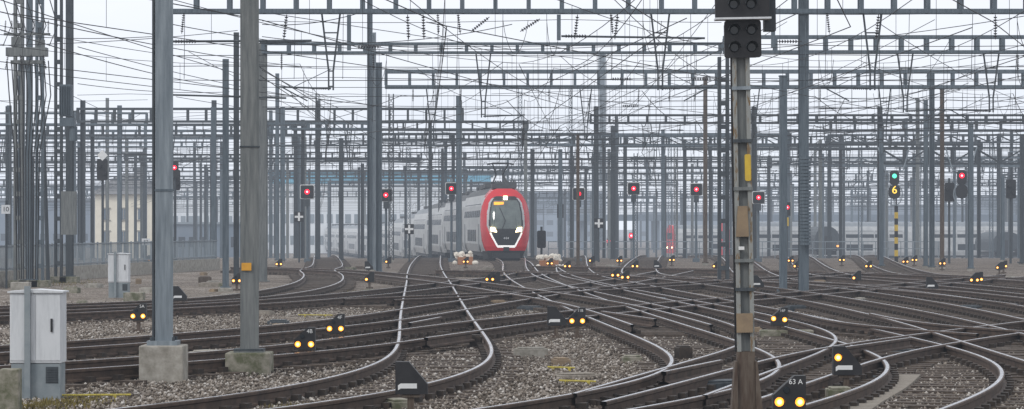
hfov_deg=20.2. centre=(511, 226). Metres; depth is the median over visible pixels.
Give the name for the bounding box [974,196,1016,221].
building
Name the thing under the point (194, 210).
catenary mast
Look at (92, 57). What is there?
feeder wire
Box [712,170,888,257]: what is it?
catenary gantry
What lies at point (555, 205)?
catenary gantry
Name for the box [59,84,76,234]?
pole transformer
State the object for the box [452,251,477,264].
rubble crate
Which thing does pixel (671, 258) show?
dwarf signal
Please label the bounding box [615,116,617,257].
catenary mast
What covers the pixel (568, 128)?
feeder wire
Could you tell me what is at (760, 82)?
feeder wire
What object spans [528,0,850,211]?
overhead line
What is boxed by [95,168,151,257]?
station house
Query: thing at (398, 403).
cable cover
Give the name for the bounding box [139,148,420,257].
catenary gantry
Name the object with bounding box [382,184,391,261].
signal
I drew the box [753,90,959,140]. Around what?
feeder wire
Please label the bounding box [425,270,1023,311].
railway track
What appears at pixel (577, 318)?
dwarf signal
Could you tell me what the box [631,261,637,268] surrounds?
dwarf signal
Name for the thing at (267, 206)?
catenary mast
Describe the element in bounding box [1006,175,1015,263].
unlit signal
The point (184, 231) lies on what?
building
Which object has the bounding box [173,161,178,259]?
post signal
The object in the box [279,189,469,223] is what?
catenary gantry
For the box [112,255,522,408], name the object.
railway track
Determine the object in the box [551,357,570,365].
cable cover
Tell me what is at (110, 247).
railing
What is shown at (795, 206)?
catenary gantry
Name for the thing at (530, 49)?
feeder wire
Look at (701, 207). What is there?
catenary gantry
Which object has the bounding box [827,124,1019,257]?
catenary gantry
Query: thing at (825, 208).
catenary gantry
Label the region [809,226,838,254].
covered wagon
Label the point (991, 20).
overhead line
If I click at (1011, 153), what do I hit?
catenary gantry
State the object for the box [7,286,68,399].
trackside cabinet
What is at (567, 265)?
dwarf signal
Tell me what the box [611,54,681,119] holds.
feeder wire
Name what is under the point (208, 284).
cable cover
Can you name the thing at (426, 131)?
overhead line
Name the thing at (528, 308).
point machine
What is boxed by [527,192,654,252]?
catenary gantry
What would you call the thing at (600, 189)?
catenary gantry
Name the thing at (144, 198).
catenary gantry
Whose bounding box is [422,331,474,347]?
check rail
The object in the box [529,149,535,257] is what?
catenary mast
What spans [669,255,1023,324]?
railway track
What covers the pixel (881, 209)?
catenary mast
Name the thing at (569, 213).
catenary gantry
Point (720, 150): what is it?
catenary mast
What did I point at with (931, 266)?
catenary mast
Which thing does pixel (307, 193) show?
signal
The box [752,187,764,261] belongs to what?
signal
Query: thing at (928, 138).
feeder wire
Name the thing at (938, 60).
feeder wire
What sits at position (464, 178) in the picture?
catenary gantry
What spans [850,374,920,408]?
cable trough
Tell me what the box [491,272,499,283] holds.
dwarf signal
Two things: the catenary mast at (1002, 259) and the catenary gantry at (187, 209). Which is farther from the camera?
the catenary gantry at (187, 209)
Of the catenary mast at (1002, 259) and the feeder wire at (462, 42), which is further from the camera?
the catenary mast at (1002, 259)
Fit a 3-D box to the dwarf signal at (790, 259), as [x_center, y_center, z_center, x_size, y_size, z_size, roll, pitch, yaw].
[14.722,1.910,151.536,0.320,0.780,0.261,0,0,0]
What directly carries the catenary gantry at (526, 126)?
on the ground
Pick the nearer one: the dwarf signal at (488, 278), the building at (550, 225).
the dwarf signal at (488, 278)
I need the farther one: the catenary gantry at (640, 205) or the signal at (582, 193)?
the catenary gantry at (640, 205)
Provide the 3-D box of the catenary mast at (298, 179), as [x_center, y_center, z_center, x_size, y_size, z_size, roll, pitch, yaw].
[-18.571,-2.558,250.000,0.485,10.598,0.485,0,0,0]
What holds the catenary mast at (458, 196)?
on the ground
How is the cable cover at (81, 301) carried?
on the ground
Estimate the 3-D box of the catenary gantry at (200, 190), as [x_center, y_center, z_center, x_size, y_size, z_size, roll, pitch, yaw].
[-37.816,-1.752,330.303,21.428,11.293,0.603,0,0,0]
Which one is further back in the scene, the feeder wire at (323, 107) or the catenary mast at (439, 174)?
the catenary mast at (439, 174)
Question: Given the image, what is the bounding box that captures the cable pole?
[39,22,49,279]
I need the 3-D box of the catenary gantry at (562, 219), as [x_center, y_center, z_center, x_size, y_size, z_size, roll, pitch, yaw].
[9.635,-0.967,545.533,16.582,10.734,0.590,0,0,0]
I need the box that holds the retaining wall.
[0,259,219,286]
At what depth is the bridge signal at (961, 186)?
162.50 m
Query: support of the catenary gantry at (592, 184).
on the ground
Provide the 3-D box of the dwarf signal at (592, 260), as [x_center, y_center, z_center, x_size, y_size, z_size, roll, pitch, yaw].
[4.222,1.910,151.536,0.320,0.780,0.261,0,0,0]
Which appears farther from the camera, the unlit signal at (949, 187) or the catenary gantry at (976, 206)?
the catenary gantry at (976, 206)
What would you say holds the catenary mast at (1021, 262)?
on the ground
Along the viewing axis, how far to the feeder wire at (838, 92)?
127.37 m
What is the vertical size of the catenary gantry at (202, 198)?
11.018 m
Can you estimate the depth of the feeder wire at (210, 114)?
166.27 m
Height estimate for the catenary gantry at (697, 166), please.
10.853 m
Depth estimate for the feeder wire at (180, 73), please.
100.54 m
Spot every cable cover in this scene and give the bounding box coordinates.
[63,287,80,292]
[76,300,86,302]
[85,283,103,287]
[136,279,141,283]
[139,287,151,292]
[189,349,213,352]
[198,276,211,282]
[198,282,221,286]
[259,310,274,315]
[267,319,288,324]
[385,398,406,408]
[482,267,493,269]
[491,300,506,302]
[514,347,547,357]
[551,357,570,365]
[552,372,599,379]
[621,355,641,363]
[754,327,761,331]
[825,386,850,396]
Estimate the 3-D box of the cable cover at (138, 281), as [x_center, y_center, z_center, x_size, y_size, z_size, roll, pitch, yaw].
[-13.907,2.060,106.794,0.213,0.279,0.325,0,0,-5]
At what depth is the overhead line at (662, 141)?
128.53 m
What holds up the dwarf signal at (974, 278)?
on the ground
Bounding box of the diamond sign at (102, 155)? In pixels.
[97,150,107,160]
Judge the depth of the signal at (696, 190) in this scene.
174.00 m
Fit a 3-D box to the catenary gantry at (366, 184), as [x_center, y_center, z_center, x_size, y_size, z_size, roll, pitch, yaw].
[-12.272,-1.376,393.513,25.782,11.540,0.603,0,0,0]
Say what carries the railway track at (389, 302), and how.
on the ground
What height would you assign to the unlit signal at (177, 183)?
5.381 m
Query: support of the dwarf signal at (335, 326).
on the ground
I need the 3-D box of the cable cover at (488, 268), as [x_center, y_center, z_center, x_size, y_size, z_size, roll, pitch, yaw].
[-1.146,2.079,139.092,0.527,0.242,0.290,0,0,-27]
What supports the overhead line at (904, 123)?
hanging from the catenary gantry at (803, 11)
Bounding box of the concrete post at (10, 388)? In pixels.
[0,368,21,408]
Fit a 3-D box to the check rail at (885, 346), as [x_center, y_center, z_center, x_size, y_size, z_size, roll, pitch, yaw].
[5.763,1.895,45.160,0.140,0.170,3.968,0,0,22]
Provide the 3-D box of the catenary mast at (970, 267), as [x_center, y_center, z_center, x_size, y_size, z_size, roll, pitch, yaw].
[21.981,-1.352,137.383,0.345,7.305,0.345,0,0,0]
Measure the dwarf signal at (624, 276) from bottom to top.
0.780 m
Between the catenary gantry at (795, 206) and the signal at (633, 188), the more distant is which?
the catenary gantry at (795, 206)
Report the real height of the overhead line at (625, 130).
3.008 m
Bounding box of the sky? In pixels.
[0,0,1023,229]
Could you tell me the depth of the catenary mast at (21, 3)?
101.27 m
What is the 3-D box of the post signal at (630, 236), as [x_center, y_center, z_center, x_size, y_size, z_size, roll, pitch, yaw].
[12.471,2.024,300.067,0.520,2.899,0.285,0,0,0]
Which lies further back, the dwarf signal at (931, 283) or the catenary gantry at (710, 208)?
the catenary gantry at (710, 208)
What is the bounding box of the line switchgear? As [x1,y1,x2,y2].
[4,0,57,278]
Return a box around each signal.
[97,159,107,242]
[130,303,146,333]
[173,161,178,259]
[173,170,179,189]
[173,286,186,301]
[232,273,239,290]
[275,259,281,266]
[294,327,315,351]
[300,180,313,261]
[326,314,344,337]
[365,261,372,270]
[365,272,373,288]
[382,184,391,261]
[385,257,390,267]
[395,361,427,408]
[445,178,455,261]
[463,257,468,267]
[485,272,494,282]
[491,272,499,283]
[537,227,545,254]
[546,258,552,265]
[547,306,565,338]
[557,204,563,217]
[564,261,570,271]
[569,307,585,338]
[572,188,584,260]
[589,256,594,265]
[611,268,619,277]
[616,256,621,265]
[620,270,629,283]
[627,178,639,260]
[629,233,631,257]
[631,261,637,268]
[654,260,661,267]
[669,255,674,265]
[690,179,702,261]
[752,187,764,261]
[754,275,763,291]
[770,307,787,329]
[772,375,805,408]
[787,202,789,258]
[787,256,793,264]
[793,261,797,270]
[832,346,861,388]
[839,255,844,265]
[852,271,860,283]
[865,261,871,271]
[877,147,909,205]
[902,257,908,265]
[911,255,916,265]
[926,277,937,288]
[939,258,945,269]
[944,178,954,263]
[945,146,976,205]
[969,272,978,283]
[977,272,982,284]
[995,262,1002,274]
[1001,261,1006,273]
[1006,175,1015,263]
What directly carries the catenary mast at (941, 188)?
on the ground
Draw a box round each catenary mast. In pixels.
[5,106,10,244]
[8,0,26,286]
[24,0,36,286]
[35,0,50,286]
[50,0,65,282]
[63,0,79,282]
[106,98,108,241]
[139,0,187,383]
[144,126,146,235]
[193,143,195,240]
[211,107,215,258]
[218,59,232,291]
[225,0,273,375]
[232,32,238,283]
[267,141,267,257]
[274,73,278,261]
[280,107,286,261]
[297,137,300,257]
[337,138,344,260]
[361,164,363,257]
[365,0,373,270]
[373,32,375,269]
[376,62,383,271]
[388,94,393,261]
[406,147,410,257]
[438,149,441,257]
[455,96,461,261]
[518,89,521,191]
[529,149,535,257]
[558,149,562,260]
[569,89,572,254]
[574,135,581,265]
[598,54,605,256]
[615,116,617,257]
[634,153,637,255]
[646,160,648,256]
[668,137,671,256]
[674,143,677,257]
[691,164,693,255]
[702,78,708,265]
[717,57,728,278]
[757,127,757,187]
[777,75,787,291]
[814,151,816,257]
[842,150,844,254]
[858,136,861,255]
[878,128,884,266]
[904,118,907,257]
[920,136,920,257]
[922,100,928,267]
[927,74,935,269]
[938,89,945,268]
[953,146,955,257]
[967,122,973,270]
[989,136,992,257]
[1000,176,1005,261]
[1017,134,1023,265]
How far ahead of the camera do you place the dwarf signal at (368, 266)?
125.57 m
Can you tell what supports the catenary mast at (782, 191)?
on the ground
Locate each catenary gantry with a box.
[0,100,147,252]
[0,110,273,257]
[0,111,305,257]
[0,141,221,257]
[0,143,145,238]
[0,159,206,256]
[0,172,105,201]
[0,178,100,196]
[0,182,96,243]
[0,190,89,200]
[1,156,137,257]
[4,181,59,243]
[18,64,1023,244]
[76,94,463,259]
[95,163,274,257]
[123,137,306,257]
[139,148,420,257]
[149,174,279,240]
[173,0,1023,290]
[173,184,329,256]
[173,188,239,221]
[173,191,279,221]
[207,162,467,257]
[259,19,721,281]
[267,108,366,165]
[267,123,627,257]
[268,160,508,189]
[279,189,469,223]
[292,108,528,257]
[307,142,610,257]
[307,169,440,256]
[314,130,573,257]
[329,175,514,256]
[382,120,616,258]
[403,157,587,257]
[462,153,724,254]
[469,175,676,255]
[505,165,731,257]
[520,184,657,257]
[523,121,795,256]
[527,190,618,255]
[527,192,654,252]
[527,195,601,249]
[527,199,599,246]
[529,192,529,252]
[543,203,651,230]
[573,149,771,256]
[589,100,1023,260]
[591,147,831,257]
[600,189,729,249]
[601,125,843,257]
[606,201,680,246]
[618,185,797,210]
[657,202,762,221]
[681,195,776,224]
[682,132,982,257]
[702,188,911,221]
[707,179,869,221]
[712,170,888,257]
[722,14,1023,124]
[729,168,967,257]
[765,199,876,214]
[766,151,1016,255]
[771,190,870,221]
[772,202,874,221]
[787,98,1023,257]
[794,192,876,221]
[822,153,1019,257]
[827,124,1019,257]
[850,190,1006,221]
[862,190,996,221]
[866,170,1016,257]
[884,152,1016,257]
[888,192,1016,221]
[890,199,964,221]
[909,173,1016,257]
[935,204,1016,214]
[974,201,1016,211]
[1000,167,1016,257]
[1005,187,1016,221]
[1009,132,1019,257]
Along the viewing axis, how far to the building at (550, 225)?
900.00 m
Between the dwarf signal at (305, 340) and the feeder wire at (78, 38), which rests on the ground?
the dwarf signal at (305, 340)
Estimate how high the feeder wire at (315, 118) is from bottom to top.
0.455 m
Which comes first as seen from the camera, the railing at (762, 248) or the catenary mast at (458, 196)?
the catenary mast at (458, 196)
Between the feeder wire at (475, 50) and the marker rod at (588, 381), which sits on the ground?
the marker rod at (588, 381)
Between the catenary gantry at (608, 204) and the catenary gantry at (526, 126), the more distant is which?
the catenary gantry at (608, 204)
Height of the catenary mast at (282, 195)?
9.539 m
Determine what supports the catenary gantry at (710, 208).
on the ground
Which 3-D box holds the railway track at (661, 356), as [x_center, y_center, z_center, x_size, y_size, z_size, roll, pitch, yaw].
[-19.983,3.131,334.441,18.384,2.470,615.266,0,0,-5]
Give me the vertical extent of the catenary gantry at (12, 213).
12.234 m
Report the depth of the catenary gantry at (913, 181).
258.35 m
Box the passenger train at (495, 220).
[324,162,529,259]
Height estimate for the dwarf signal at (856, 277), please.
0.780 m
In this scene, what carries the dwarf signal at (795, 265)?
on the ground
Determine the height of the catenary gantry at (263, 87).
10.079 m
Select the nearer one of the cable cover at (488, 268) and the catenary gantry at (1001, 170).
the cable cover at (488, 268)
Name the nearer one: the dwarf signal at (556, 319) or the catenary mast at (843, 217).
the dwarf signal at (556, 319)
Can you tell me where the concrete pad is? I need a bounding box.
[759,329,813,336]
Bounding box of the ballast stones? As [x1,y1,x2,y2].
[0,301,1023,408]
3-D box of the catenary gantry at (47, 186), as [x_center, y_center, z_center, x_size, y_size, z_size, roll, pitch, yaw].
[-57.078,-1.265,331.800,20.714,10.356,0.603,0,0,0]
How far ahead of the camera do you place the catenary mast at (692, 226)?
349.99 m
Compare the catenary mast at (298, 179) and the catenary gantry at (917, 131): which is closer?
the catenary gantry at (917, 131)
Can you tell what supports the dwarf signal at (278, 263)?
on the ground
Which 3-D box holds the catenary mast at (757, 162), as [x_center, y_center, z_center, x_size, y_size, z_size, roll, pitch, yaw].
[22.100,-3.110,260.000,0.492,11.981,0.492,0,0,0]
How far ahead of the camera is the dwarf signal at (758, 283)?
89.02 m
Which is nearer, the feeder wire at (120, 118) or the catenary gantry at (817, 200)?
the feeder wire at (120, 118)
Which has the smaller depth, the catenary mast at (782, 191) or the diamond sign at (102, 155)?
the catenary mast at (782, 191)
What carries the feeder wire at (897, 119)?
attached to the catenary gantry at (596, 156)
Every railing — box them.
[0,240,217,270]
[548,241,938,257]
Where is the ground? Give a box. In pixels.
[0,230,1023,408]
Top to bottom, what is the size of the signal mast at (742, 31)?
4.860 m
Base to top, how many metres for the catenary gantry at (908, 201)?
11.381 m
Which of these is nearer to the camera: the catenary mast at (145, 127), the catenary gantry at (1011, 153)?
the catenary gantry at (1011, 153)
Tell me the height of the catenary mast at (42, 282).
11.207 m
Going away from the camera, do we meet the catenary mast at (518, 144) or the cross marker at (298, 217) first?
the cross marker at (298, 217)
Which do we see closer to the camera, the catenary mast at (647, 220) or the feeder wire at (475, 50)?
the feeder wire at (475, 50)
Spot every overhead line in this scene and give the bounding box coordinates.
[0,25,714,215]
[0,44,330,207]
[12,0,1016,211]
[39,0,686,212]
[86,55,1023,214]
[173,0,809,204]
[173,88,1023,208]
[365,0,667,215]
[386,0,446,214]
[426,0,1023,137]
[514,11,797,188]
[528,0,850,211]
[621,11,1023,214]
[641,0,972,211]
[697,65,1023,215]
[760,98,1021,214]
[953,0,1023,46]
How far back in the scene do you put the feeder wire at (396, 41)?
91.03 m
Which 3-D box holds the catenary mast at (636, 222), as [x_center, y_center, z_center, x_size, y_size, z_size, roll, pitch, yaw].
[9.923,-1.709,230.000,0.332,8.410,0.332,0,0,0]
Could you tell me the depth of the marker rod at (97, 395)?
35.02 m
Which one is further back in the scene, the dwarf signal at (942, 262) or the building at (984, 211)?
the building at (984, 211)
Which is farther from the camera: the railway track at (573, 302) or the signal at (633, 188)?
the signal at (633, 188)
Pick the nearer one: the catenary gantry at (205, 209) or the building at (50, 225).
the catenary gantry at (205, 209)
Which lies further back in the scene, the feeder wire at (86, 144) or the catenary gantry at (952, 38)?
the feeder wire at (86, 144)
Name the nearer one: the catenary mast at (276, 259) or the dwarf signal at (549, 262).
the dwarf signal at (549, 262)
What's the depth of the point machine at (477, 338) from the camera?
49.83 m
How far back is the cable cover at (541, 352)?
46.31 m
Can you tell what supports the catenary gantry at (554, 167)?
on the ground
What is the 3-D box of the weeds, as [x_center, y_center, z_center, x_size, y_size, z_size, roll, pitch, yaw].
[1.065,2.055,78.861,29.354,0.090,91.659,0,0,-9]
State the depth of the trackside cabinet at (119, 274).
85.45 m
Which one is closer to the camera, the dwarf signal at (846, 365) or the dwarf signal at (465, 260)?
the dwarf signal at (846, 365)
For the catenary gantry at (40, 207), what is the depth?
395.00 m
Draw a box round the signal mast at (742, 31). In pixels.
[714,0,775,408]
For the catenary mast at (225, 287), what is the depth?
93.53 m
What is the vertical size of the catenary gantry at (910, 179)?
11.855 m
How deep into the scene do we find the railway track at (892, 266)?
137.22 m
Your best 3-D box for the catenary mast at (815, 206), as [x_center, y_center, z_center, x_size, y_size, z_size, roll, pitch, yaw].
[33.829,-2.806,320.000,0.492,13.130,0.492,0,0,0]
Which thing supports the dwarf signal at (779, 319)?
on the ground
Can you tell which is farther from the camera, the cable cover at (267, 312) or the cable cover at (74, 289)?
the cable cover at (74, 289)
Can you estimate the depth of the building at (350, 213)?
480.00 m
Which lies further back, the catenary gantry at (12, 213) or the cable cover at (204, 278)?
the catenary gantry at (12, 213)
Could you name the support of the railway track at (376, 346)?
on the ground
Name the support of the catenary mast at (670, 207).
on the ground
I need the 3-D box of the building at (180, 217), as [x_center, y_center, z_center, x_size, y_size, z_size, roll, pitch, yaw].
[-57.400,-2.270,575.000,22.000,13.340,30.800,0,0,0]
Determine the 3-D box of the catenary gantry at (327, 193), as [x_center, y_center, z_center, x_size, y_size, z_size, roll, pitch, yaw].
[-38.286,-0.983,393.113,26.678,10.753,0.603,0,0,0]
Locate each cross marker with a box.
[294,212,303,261]
[404,224,413,261]
[594,218,603,261]
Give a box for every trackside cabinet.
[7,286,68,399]
[108,251,130,297]
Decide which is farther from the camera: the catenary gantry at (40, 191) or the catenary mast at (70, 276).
the catenary gantry at (40, 191)
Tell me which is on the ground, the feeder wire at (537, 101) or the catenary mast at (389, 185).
the catenary mast at (389, 185)
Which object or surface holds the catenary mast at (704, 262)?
on the ground
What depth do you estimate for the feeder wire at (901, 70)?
111.16 m
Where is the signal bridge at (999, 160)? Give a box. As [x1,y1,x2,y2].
[884,147,1019,163]
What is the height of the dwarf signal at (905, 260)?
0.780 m
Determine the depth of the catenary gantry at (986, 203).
697.91 m
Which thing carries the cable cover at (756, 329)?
on the railway track at (802, 365)
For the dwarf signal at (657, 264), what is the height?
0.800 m
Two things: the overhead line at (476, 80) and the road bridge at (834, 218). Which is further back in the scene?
the road bridge at (834, 218)
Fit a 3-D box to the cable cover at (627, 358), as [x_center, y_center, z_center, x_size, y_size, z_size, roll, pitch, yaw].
[1.869,2.098,44.700,0.300,0.204,0.309,0,0,-3]
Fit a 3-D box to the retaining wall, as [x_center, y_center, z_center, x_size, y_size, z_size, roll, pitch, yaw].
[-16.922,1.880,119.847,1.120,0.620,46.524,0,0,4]
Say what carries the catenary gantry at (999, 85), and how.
on the ground
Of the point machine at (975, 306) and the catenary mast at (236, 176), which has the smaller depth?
the point machine at (975, 306)
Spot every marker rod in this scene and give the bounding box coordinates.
[62,394,130,398]
[298,314,332,316]
[547,366,574,370]
[559,379,595,384]
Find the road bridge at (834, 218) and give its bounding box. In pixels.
[566,208,1016,249]
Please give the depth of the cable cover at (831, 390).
34.24 m
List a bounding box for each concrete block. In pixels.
[11,282,30,290]
[123,292,144,300]
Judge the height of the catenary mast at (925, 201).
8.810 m
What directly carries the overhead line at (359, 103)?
hanging from the catenary gantry at (690, 196)
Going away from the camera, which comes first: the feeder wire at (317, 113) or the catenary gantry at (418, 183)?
the feeder wire at (317, 113)
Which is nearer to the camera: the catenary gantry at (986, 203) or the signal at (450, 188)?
the signal at (450, 188)
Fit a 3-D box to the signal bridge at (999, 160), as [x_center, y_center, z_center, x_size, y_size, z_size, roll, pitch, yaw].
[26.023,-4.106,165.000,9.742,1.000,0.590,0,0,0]
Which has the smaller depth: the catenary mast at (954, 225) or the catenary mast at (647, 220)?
the catenary mast at (954, 225)
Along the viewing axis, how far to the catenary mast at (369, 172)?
133.63 m
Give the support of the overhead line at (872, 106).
hanging from the catenary gantry at (999, 85)
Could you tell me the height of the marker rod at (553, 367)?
0.073 m
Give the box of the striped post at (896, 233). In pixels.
[894,199,897,261]
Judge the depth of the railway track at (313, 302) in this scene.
72.29 m
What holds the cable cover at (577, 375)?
on the ground
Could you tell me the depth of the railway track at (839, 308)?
66.09 m
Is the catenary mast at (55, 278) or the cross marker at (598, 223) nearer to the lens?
the catenary mast at (55, 278)
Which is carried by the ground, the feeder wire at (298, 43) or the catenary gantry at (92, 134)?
the catenary gantry at (92, 134)
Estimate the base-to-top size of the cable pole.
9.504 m
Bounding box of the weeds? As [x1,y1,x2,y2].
[6,277,783,408]
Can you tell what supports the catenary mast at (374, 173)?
on the ground
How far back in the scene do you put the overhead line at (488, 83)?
76.52 m
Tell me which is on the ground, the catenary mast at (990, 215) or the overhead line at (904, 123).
the catenary mast at (990, 215)
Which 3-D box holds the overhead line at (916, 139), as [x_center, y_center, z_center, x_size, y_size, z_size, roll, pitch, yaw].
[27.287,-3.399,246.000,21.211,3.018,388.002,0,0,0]
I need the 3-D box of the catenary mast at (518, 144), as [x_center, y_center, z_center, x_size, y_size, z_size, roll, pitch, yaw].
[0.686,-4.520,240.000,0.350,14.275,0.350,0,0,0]
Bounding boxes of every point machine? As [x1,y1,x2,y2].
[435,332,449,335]
[469,334,481,345]
[517,306,542,311]
[674,345,692,359]
[682,379,731,388]
[784,305,805,311]
[891,349,913,351]
[960,305,981,308]
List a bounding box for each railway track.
[0,255,355,311]
[0,270,704,364]
[0,271,562,326]
[0,274,1023,389]
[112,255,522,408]
[220,267,730,336]
[328,272,878,309]
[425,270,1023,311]
[433,255,789,408]
[516,255,852,408]
[523,266,1023,284]
[547,255,1023,408]
[599,321,1023,408]
[620,255,1023,383]
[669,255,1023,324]
[760,255,1023,296]
[793,313,1023,344]
[831,255,1023,288]
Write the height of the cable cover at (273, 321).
0.198 m
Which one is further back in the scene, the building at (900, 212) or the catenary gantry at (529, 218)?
the building at (900, 212)
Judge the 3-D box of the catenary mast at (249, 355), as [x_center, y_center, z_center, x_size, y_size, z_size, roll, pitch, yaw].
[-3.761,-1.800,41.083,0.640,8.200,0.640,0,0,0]
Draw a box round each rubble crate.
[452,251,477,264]
[536,253,563,265]
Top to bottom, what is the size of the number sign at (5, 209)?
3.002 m
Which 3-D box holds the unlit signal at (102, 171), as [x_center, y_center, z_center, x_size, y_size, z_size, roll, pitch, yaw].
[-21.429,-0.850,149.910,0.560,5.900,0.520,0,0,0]
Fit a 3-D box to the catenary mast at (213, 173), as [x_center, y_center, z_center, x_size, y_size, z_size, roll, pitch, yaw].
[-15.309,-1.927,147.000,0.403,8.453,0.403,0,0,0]
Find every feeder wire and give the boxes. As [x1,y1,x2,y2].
[0,11,310,67]
[0,29,221,86]
[0,30,237,45]
[0,34,151,38]
[1,0,362,103]
[1,101,274,139]
[4,111,147,166]
[39,79,147,130]
[76,99,366,122]
[78,83,220,92]
[79,47,360,103]
[86,124,239,142]
[173,24,460,49]
[179,97,479,134]
[190,52,397,155]
[260,67,417,163]
[260,75,409,161]
[262,13,358,24]
[262,24,511,42]
[262,70,382,122]
[276,14,713,76]
[369,39,698,49]
[411,1,563,101]
[498,65,1023,93]
[506,92,618,164]
[519,64,564,149]
[601,22,785,131]
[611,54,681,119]
[615,0,713,78]
[629,5,714,111]
[708,19,934,126]
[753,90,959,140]
[754,70,898,121]
[758,46,1016,81]
[761,16,1023,48]
[761,83,967,154]
[761,96,1022,134]
[832,131,1023,139]
[881,24,1022,101]
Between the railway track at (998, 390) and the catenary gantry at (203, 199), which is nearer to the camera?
the railway track at (998, 390)
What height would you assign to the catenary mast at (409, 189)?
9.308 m
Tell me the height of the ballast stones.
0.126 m
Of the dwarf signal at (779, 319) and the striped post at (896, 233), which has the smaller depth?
the dwarf signal at (779, 319)
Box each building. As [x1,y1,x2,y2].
[0,199,89,246]
[173,182,268,249]
[173,222,239,256]
[273,172,492,252]
[521,192,606,240]
[635,212,838,239]
[838,205,964,221]
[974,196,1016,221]
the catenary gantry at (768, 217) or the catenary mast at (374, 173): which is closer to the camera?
the catenary mast at (374, 173)
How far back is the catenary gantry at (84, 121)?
184.09 m
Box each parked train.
[667,225,716,255]
[721,222,1016,257]
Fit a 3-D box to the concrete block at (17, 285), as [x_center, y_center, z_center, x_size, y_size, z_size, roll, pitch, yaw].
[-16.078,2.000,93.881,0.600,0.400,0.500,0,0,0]
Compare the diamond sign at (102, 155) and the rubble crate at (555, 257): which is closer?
the rubble crate at (555, 257)
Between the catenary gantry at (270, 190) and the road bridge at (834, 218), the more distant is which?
the road bridge at (834, 218)
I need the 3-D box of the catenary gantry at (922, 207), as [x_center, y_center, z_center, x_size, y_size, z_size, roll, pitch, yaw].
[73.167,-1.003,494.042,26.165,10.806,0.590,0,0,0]
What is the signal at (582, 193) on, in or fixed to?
on the ground
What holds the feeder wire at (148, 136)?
attached to the catenary gantry at (308, 124)
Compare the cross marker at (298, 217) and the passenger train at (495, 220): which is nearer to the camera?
the cross marker at (298, 217)
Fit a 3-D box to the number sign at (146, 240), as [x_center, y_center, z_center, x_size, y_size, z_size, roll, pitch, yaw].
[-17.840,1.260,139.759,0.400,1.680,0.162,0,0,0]
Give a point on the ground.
(186, 283)
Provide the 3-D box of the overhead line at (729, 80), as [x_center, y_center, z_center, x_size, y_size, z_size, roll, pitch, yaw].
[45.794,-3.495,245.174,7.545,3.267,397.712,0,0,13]
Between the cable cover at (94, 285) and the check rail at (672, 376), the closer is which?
the check rail at (672, 376)
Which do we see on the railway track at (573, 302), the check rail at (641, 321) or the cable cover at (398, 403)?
the check rail at (641, 321)
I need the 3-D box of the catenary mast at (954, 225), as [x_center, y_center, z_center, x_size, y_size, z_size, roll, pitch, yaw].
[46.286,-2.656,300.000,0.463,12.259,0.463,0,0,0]
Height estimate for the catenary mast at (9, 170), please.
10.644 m
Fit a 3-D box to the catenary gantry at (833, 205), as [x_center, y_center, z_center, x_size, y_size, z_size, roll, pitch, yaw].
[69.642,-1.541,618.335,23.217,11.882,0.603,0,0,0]
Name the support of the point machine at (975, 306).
on the ground
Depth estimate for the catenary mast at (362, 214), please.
229.99 m
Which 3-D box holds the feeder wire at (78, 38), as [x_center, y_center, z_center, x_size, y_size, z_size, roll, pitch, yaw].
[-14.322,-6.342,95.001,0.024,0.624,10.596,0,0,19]
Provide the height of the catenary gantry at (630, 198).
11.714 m
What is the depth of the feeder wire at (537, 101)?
108.38 m
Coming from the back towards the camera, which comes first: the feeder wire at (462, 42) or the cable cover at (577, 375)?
the feeder wire at (462, 42)
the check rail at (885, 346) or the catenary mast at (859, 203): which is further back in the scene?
the catenary mast at (859, 203)
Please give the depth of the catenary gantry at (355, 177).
306.85 m
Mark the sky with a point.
(133, 15)
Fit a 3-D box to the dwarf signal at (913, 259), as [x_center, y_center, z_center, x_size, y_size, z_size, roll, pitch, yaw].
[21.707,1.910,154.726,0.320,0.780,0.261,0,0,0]
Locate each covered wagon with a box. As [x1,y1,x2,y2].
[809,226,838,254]
[975,232,1016,255]
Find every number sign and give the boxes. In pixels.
[1,201,9,288]
[142,236,149,261]
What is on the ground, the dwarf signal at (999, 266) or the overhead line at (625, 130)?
the dwarf signal at (999, 266)
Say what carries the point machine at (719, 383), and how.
on the ground
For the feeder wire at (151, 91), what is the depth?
108.43 m
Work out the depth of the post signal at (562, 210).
177.96 m
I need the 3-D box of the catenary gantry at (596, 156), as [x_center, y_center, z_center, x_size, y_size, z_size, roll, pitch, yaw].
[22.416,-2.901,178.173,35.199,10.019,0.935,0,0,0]
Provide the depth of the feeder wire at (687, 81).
139.60 m
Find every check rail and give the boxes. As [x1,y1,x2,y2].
[408,317,441,327]
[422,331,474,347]
[600,311,658,326]
[658,360,723,384]
[845,337,912,356]
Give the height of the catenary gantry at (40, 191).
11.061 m
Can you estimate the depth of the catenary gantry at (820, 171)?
216.83 m
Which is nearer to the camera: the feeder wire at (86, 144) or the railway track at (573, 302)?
the railway track at (573, 302)
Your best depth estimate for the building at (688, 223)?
950.00 m
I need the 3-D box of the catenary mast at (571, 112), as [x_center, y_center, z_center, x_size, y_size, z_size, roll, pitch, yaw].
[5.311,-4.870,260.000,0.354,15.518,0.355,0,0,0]
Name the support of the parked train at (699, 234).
on the ground

